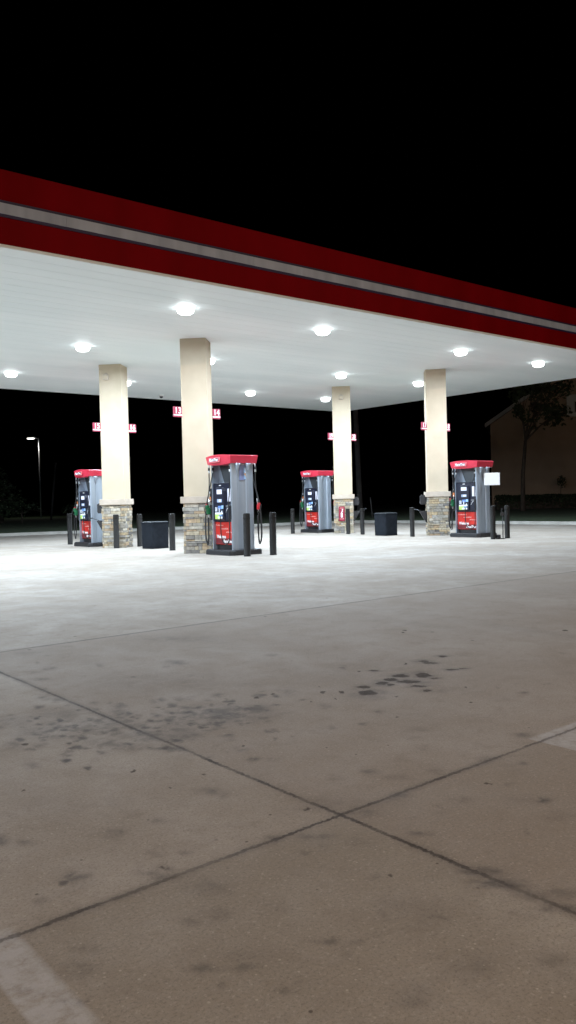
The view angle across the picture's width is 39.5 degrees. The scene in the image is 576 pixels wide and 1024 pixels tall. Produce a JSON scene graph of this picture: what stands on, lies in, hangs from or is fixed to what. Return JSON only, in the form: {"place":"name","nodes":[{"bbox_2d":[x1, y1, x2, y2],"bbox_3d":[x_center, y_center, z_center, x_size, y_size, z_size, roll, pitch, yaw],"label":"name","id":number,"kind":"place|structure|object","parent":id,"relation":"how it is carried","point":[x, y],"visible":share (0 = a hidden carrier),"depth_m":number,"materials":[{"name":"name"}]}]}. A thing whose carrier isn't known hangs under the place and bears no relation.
{"place":"outdoors","nodes":[
{"label":"outdoors","id":0,"kind":"place"},
{"bbox_2d":[0,523,575,1023],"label":"pavement","id":1,"kind":"structure","parent":0,"point":[300,777],"depth_m":3.66,"materials":[{"name":"concrete"}]},
{"bbox_2d":[67,513,72,544],"bbox_3d":[-6.992,0.540,25.740,0.168,1.000,0.168,-1,1,3],"label":"bollard","id":2,"kind":"object","parent":1,"relation":"on","point":[69,529],"visible":1,"depth_m":25.67,"materials":[{"name":"black metal"}]},
{"bbox_2d":[72,470,103,546],"bbox_3d":[-5.940,-0.130,24.550,1.027,2.325,1.229,-2,1,-39],"label":"fuel pump","id":3,"kind":"object","parent":1,"relation":"on","point":[89,496],"visible":0.65,"depth_m":24.24,"materials":[{"name":"black plastic"}]},
{"bbox_2d":[82,521,90,538],"bbox_3d":[-6.093,0.537,24.420,0.046,0.533,0.735,-2,1,-39],"label":"lower door","id":4,"kind":"structure","parent":3,"relation":"in","point":[86,523],"depth_m":24.44,"materials":[{"name":"red metal"}]},
{"bbox_2d":[89,503,103,529],"bbox_3d":[-5.571,0.180,23.543,0.460,0.880,0.280,-1,1,6],"label":"windshield station","id":5,"kind":"object","parent":3,"relation":"attached to","point":[99,510],"visible":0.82,"depth_m":23.40,"materials":[{"name":"black plastic"}]},
{"bbox_2d":[113,514,118,547],"bbox_3d":[-4.904,0.551,22.925,0.168,0.965,0.168,-1,1,29],"label":"bollard","id":6,"kind":"object","parent":1,"relation":"on","point":[116,528],"visible":1,"depth_m":22.86,"materials":[{"name":"black metal"}]},
{"bbox_2d":[99,364,133,547],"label":"column","id":7,"kind":"structure","parent":1,"relation":"on","point":[115,460],"depth_m":23.14,"materials":[{"name":"paint"}]},
{"bbox_2d":[93,423,100,431],"bbox_3d":[-5.487,-2.441,23.093,0.265,0.250,0.052,-2,1,-39],"label":"number sign","id":8,"kind":"object","parent":7,"relation":"attached to","point":[97,427],"visible":1,"depth_m":23.07,"materials":[{"name":"red plastic"}]},
{"bbox_2d":[103,373,108,379],"bbox_3d":[-5.231,-3.892,23.057,0.150,0.200,0.104,-1,1,6],"label":"speaker","id":9,"kind":"object","parent":7,"relation":"attached to","point":[105,376],"visible":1,"depth_m":23.01},
{"bbox_2d":[129,424,135,432],"bbox_3d":[-4.631,-2.474,23.798,0.265,0.250,0.052,-2,1,-39],"label":"number sign","id":10,"kind":"object","parent":7,"relation":"attached to","point":[132,428],"visible":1,"depth_m":23.79,"materials":[{"name":"red plastic"}]},
{"bbox_2d":[137,514,141,546],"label":"bollard","id":11,"kind":"object","parent":1,"relation":"on","point":[139,531],"visible":0.92,"depth_m":23.51,"materials":[{"name":"black metal"}]},
{"bbox_2d":[141,521,168,548],"bbox_3d":[-3.707,0.634,22.421,0.584,0.756,0.584,-2,1,-43],"label":"trash bin","id":12,"kind":"object","parent":1,"relation":"on","point":[155,534],"visible":1,"depth_m":22.21,"materials":[{"name":"plastic"}]},
{"bbox_2d":[169,513,175,550],"bbox_3d":[-3.061,0.525,21.227,0.168,0.980,0.168,0,1,36],"label":"bollard","id":13,"kind":"object","parent":1,"relation":"on","point":[172,547],"visible":1,"depth_m":21.16,"materials":[{"name":"black metal"}]},
{"bbox_2d":[180,338,212,553],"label":"column","id":14,"kind":"structure","parent":1,"relation":"on","point":[196,399],"depth_m":19.73,"materials":[{"name":"paint"}]},
{"bbox_2d":[173,406,181,416],"bbox_3d":[-2.696,-2.455,19.691,0.265,0.250,0.052,-2,1,-39],"label":"number sign","id":15,"kind":"object","parent":14,"relation":"attached to","point":[177,411],"visible":1,"depth_m":19.66,"materials":[{"name":"red"}]},
{"bbox_2d":[212,409,219,418],"bbox_3d":[-1.840,-2.488,20.396,0.265,0.250,0.052,-2,1,-39],"label":"number sign","id":16,"kind":"object","parent":14,"relation":"attached to","point":[215,413],"visible":1,"depth_m":20.38,"materials":[{"name":"red plastic"}]},
{"bbox_2d":[0,169,575,410],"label":"canopy","id":17,"kind":"object","parent":14,"relation":"on","point":[109,279],"visible":0.88,"depth_m":18.29,"materials":[{"name":"grey metal"}]},
{"bbox_2d":[3,371,18,376],"bbox_3d":[-8.299,-4.128,24.073,0.450,0.176,0.450,-2,1,-39],"label":"ceiling light","id":18,"kind":"object","parent":17,"relation":"attached to","point":[10,373],"visible":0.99,"depth_m":23.94,"materials":[{"name":"white"}]},
{"bbox_2d":[73,344,90,351],"bbox_3d":[-5.189,-4.144,20.300,0.450,0.176,0.450,-2,1,-39],"label":"ceiling light","id":19,"kind":"object","parent":17,"relation":"attached to","point":[82,347],"visible":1,"depth_m":20.18,"materials":[{"name":"white"}]},
{"bbox_2d":[174,305,195,314],"bbox_3d":[-2.116,-4.160,16.573,0.450,0.176,0.450,-2,1,-39],"label":"ceiling light","id":20,"kind":"object","parent":17,"relation":"attached to","point":[185,309],"visible":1,"depth_m":16.45,"materials":[{"name":"white plastic"}]},
{"bbox_2d":[245,391,255,395],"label":"ceiling light","id":21,"kind":"object","parent":17,"relation":"attached to","point":[250,393],"visible":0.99,"depth_m":29.63,"materials":[{"name":"white"}]},
{"bbox_2d":[313,327,331,335],"bbox_3d":[0.822,-4.272,18.996,0.450,0.176,0.450,-2,1,-39],"label":"ceiling light","id":22,"kind":"object","parent":17,"relation":"attached to","point":[321,331],"visible":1,"depth_m":18.87,"materials":[{"name":"white"}]},
{"bbox_2d":[320,397,329,401],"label":"ceiling light","id":23,"kind":"object","parent":17,"relation":"attached to","point":[325,399],"visible":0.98,"depth_m":32.02,"materials":[{"name":"white"}]},
{"bbox_2d":[334,373,347,378],"bbox_3d":[1.721,-4.408,25.998,0.450,0.176,0.450,-2,1,-39],"label":"ceiling light","id":24,"kind":"object","parent":17,"relation":"attached to","point":[341,375],"visible":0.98,"depth_m":25.88,"materials":[{"name":"white"}]},
{"bbox_2d":[412,382,423,386],"bbox_3d":[4.613,-4.519,28.383,0.450,0.176,0.450,-2,1,-39],"label":"ceiling light","id":25,"kind":"object","parent":17,"relation":"attached to","point":[418,384],"visible":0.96,"depth_m":28.26,"materials":[{"name":"white"}]},
{"bbox_2d":[453,349,468,355],"bbox_3d":[4.794,-4.424,22.271,0.450,0.176,0.450,-2,1,-39],"label":"ceiling light","id":26,"kind":"object","parent":17,"relation":"attached to","point":[460,352],"visible":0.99,"depth_m":22.14,"materials":[{"name":"white plastic"}]},
{"bbox_2d":[531,361,545,366],"bbox_3d":[7.686,-4.535,24.656,0.450,0.176,0.450,-2,1,-39],"label":"ceiling light","id":27,"kind":"object","parent":17,"relation":"attached to","point":[538,364],"visible":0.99,"depth_m":24.52,"materials":[{"name":"white"}]},
{"bbox_2d":[204,455,262,555],"bbox_3d":[-1.341,-0.175,19.191,1.027,2.361,1.229,-2,1,-39],"label":"fuel pump","id":28,"kind":"object","parent":1,"relation":"on","point":[231,493],"visible":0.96,"depth_m":18.94,"materials":[{"name":"black plastic"}]},
{"bbox_2d":[216,522,231,544],"bbox_3d":[-1.495,0.502,19.061,0.046,0.541,0.734,-2,1,-39],"label":"lower door","id":29,"kind":"structure","parent":28,"relation":"in","point":[224,525],"depth_m":19.07,"materials":[{"name":"red metal"}]},
{"bbox_2d":[243,513,250,556],"bbox_3d":[-0.935,0.517,18.300,0.168,0.985,0.168,-1,1,-8],"label":"bollard","id":30,"kind":"object","parent":1,"relation":"on","point":[246,534],"visible":1,"depth_m":18.23,"materials":[{"name":"black metal"}]},
{"bbox_2d":[269,512,276,554],"bbox_3d":[-0.350,0.496,18.555,0.168,0.990,0.168,-1,1,-11],"label":"bollard","id":31,"kind":"object","parent":1,"relation":"on","point":[272,531],"visible":1,"depth_m":18.49,"materials":[{"name":"black metal"}]},
{"bbox_2d":[0,520,575,535],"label":"kerb","id":32,"kind":"structure","parent":1,"relation":"on","point":[355,521],"depth_m":34.64,"materials":[{"name":"concrete"}]},
{"bbox_2d":[290,508,294,533],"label":"bollard","id":33,"kind":"object","parent":1,"relation":"on","point":[292,521],"visible":1,"depth_m":29.55,"materials":[{"name":"black metal"}]},
{"bbox_2d":[299,470,334,532],"bbox_3d":[1.104,-0.399,30.305,1.027,2.325,1.229,-2,1,-39],"label":"fuel pump","id":34,"kind":"object","parent":1,"relation":"on","point":[315,505],"visible":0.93,"depth_m":30.06,"materials":[{"name":"grey metal"}]},
{"bbox_2d":[307,512,318,525],"bbox_3d":[0.950,0.269,30.176,0.046,0.533,0.734,-2,1,-39],"label":"lower door","id":35,"kind":"structure","parent":34,"relation":"in","point":[312,516],"depth_m":30.19,"materials":[{"name":"red metal"}]},
{"bbox_2d":[332,386,354,532],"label":"column","id":36,"kind":"structure","parent":1,"relation":"on","point":[343,495],"depth_m":28.89,"materials":[{"name":"paint"}]},
{"bbox_2d":[328,433,333,439],"bbox_3d":[1.542,-2.709,28.850,0.265,0.250,0.052,-2,1,-39],"label":"number sign","id":37,"kind":"object","parent":36,"relation":"attached to","point":[330,436],"visible":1,"depth_m":28.81,"materials":[{"name":"red plastic"}]},
{"bbox_2d":[339,506,344,520],"bbox_3d":[1.933,0.062,28.875,0.220,0.530,0.017,-1,1,6],"label":"extinguisher sign","id":38,"kind":"object","parent":36,"relation":"attached to","point":[341,513],"visible":1,"depth_m":28.87,"materials":[{"name":"red"}]},
{"bbox_2d":[351,434,355,440],"bbox_3d":[2.398,-2.742,29.555,0.265,0.250,0.052,-2,1,-39],"label":"number sign","id":39,"kind":"object","parent":36,"relation":"attached to","point":[353,437],"visible":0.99,"depth_m":29.53,"materials":[{"name":"red plastic"}]},
{"bbox_2d":[353,497,365,520],"bbox_3d":[2.613,-0.115,29.189,0.460,0.880,0.280,-1,1,6],"label":"windshield station","id":40,"kind":"object","parent":36,"relation":"attached to","point":[356,502],"visible":0.92,"depth_m":29.07,"materials":[{"name":"black plastic"}]},
{"bbox_2d":[346,509,349,533],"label":"bollard","id":41,"kind":"object","parent":1,"relation":"on","point":[347,521],"visible":0.98,"depth_m":28.20,"materials":[{"name":"black metal"}]},
{"bbox_2d":[360,508,364,534],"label":"bollard","id":42,"kind":"object","parent":1,"relation":"on","point":[362,528],"visible":1,"depth_m":27.58,"materials":[{"name":"black metal"}]},
{"bbox_2d":[374,512,397,535],"bbox_3d":[3.236,0.394,26.539,0.584,0.756,0.584,-2,1,-37],"label":"trash bin","id":43,"kind":"object","parent":1,"relation":"on","point":[385,523],"visible":1,"depth_m":26.34,"materials":[{"name":"plastic"}]},
{"bbox_2d":[409,507,414,536],"bbox_3d":[3.908,0.314,25.279,0.154,0.925,0.154,-1,1,31],"label":"bollard","id":44,"kind":"object","parent":1,"relation":"on","point":[412,527],"visible":1,"depth_m":25.21,"materials":[{"name":"black metal"}]},
{"bbox_2d":[424,369,450,535],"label":"column","id":45,"kind":"structure","parent":1,"relation":"on","point":[436,493],"depth_m":25.52,"materials":[{"name":"paint"}]},
{"bbox_2d":[414,495,426,521],"bbox_3d":[4.238,-0.103,25.929,0.460,0.880,0.280,-1,1,6],"label":"windshield station","id":46,"kind":"object","parent":45,"relation":"attached to","point":[423,499],"visible":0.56,"depth_m":25.78,"materials":[{"name":"black plastic"}]},
{"bbox_2d":[421,422,426,429],"bbox_3d":[4.322,-2.724,25.478,0.265,0.250,0.052,-2,1,-39],"label":"number sign","id":47,"kind":"object","parent":45,"relation":"attached to","point":[423,425],"visible":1,"depth_m":25.44,"materials":[{"name":"red plastic"}]},
{"bbox_2d":[448,460,496,537],"bbox_3d":[5.577,-0.402,24.409,1.027,2.301,1.200,-2,1,-39],"label":"fuel pump","id":48,"kind":"object","parent":1,"relation":"on","point":[469,504],"visible":1,"depth_m":24.16,"materials":[{"name":"black plastic"}]},
{"bbox_2d":[458,512,476,528],"bbox_3d":[5.432,0.258,24.268,0.046,0.527,0.735,-2,1,-39],"label":"lower door","id":49,"kind":"structure","parent":48,"relation":"in","point":[470,516],"depth_m":24.27,"materials":[{"name":"red metal"}]},
{"bbox_2d":[484,473,499,484],"bbox_3d":[6.099,-0.990,24.129,0.486,0.370,0.190,-1,1,5],"label":"white sheet","id":50,"kind":"object","parent":48,"relation":"attached to","point":[491,478],"visible":1,"depth_m":24.03,"materials":[{"name":"white"}]},
{"bbox_2d":[490,506,495,538],"bbox_3d":[5.800,0.295,22.731,0.155,0.950,0.155,-2,1,-31],"label":"bollard","id":51,"kind":"object","parent":1,"relation":"on","point":[492,523],"visible":1,"depth_m":22.67,"materials":[{"name":"black metal"}]},
{"bbox_2d":[500,509,505,538],"bbox_3d":[6.136,0.329,22.806,0.210,0.864,0.140,-1,1,6],"label":"stand","id":52,"kind":"object","parent":1,"relation":"on","point":[502,514],"visible":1,"depth_m":22.80,"materials":[{"name":"black plastic"}]},
{"bbox_2d":[504,505,509,537],"bbox_3d":[6.286,0.281,23.040,0.154,0.945,0.154,0,1,45],"label":"bollard","id":53,"kind":"object","parent":1,"relation":"on","point":[507,519],"visible":0.98,"depth_m":22.98,"materials":[{"name":"black metal"}]},
{"bbox_2d":[0,496,575,532],"bbox_3d":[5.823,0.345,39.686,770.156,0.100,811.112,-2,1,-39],"label":"lawn","id":54,"kind":"structure","parent":0,"point":[33,521],"depth_m":57.72,"materials":[{"name":"green plant"}]},
{"bbox_2d":[0,467,27,522],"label":"tree","id":55,"kind":"object","parent":54,"relation":"on","point":[4,486],"visible":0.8,"depth_m":51.88,"materials":[{"name":"green plant"}]},
{"bbox_2d":[0,498,47,522],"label":"bush","id":56,"kind":"object","parent":54,"relation":"on","point":[21,511],"visible":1,"depth_m":49.90,"materials":[{"name":"green plant"}]},
{"bbox_2d":[26,437,41,517],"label":"street lamp","id":57,"kind":"object","parent":54,"relation":"on","point":[39,473],"visible":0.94,"depth_m":69.90,"materials":[{"name":"silver metal"}]},
{"bbox_2d":[61,502,76,520],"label":"bush","id":58,"kind":"object","parent":54,"relation":"on","point":[65,509],"visible":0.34,"depth_m":53.80,"materials":[{"name":"green plant"}]},
{"bbox_2d":[353,410,362,516],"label":"utility pole","id":59,"kind":"object","parent":54,"relation":"on","point":[357,460],"visible":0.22,"depth_m":45.83,"materials":[{"name":"brown wood"}]},
{"bbox_2d":[493,493,575,509],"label":"hedge","id":60,"kind":"object","parent":54,"relation":"on","point":[537,501],"visible":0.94,"depth_m":55.75,"materials":[{"name":"green plant"}]},
{"bbox_2d":[507,379,573,510],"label":"tree","id":61,"kind":"object","parent":54,"relation":"on","point":[545,388],"visible":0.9,"depth_m":49.68,"materials":[{"name":"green plant"}]},
{"bbox_2d":[557,476,566,493],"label":"shrub","id":62,"kind":"object","parent":54,"relation":"on","point":[560,481],"visible":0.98,"depth_m":58.87,"materials":[{"name":"green plant"}]},
{"bbox_2d":[0,0,575,507],"label":"sky","id":63,"kind":"structure","parent":0,"point":[438,137],"materials":[{"name":"black"}]},
{"bbox_2d":[485,378,575,505],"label":"apartment building","id":64,"kind":"structure","parent":0,"point":[550,455],"depth_m":61.03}
]}

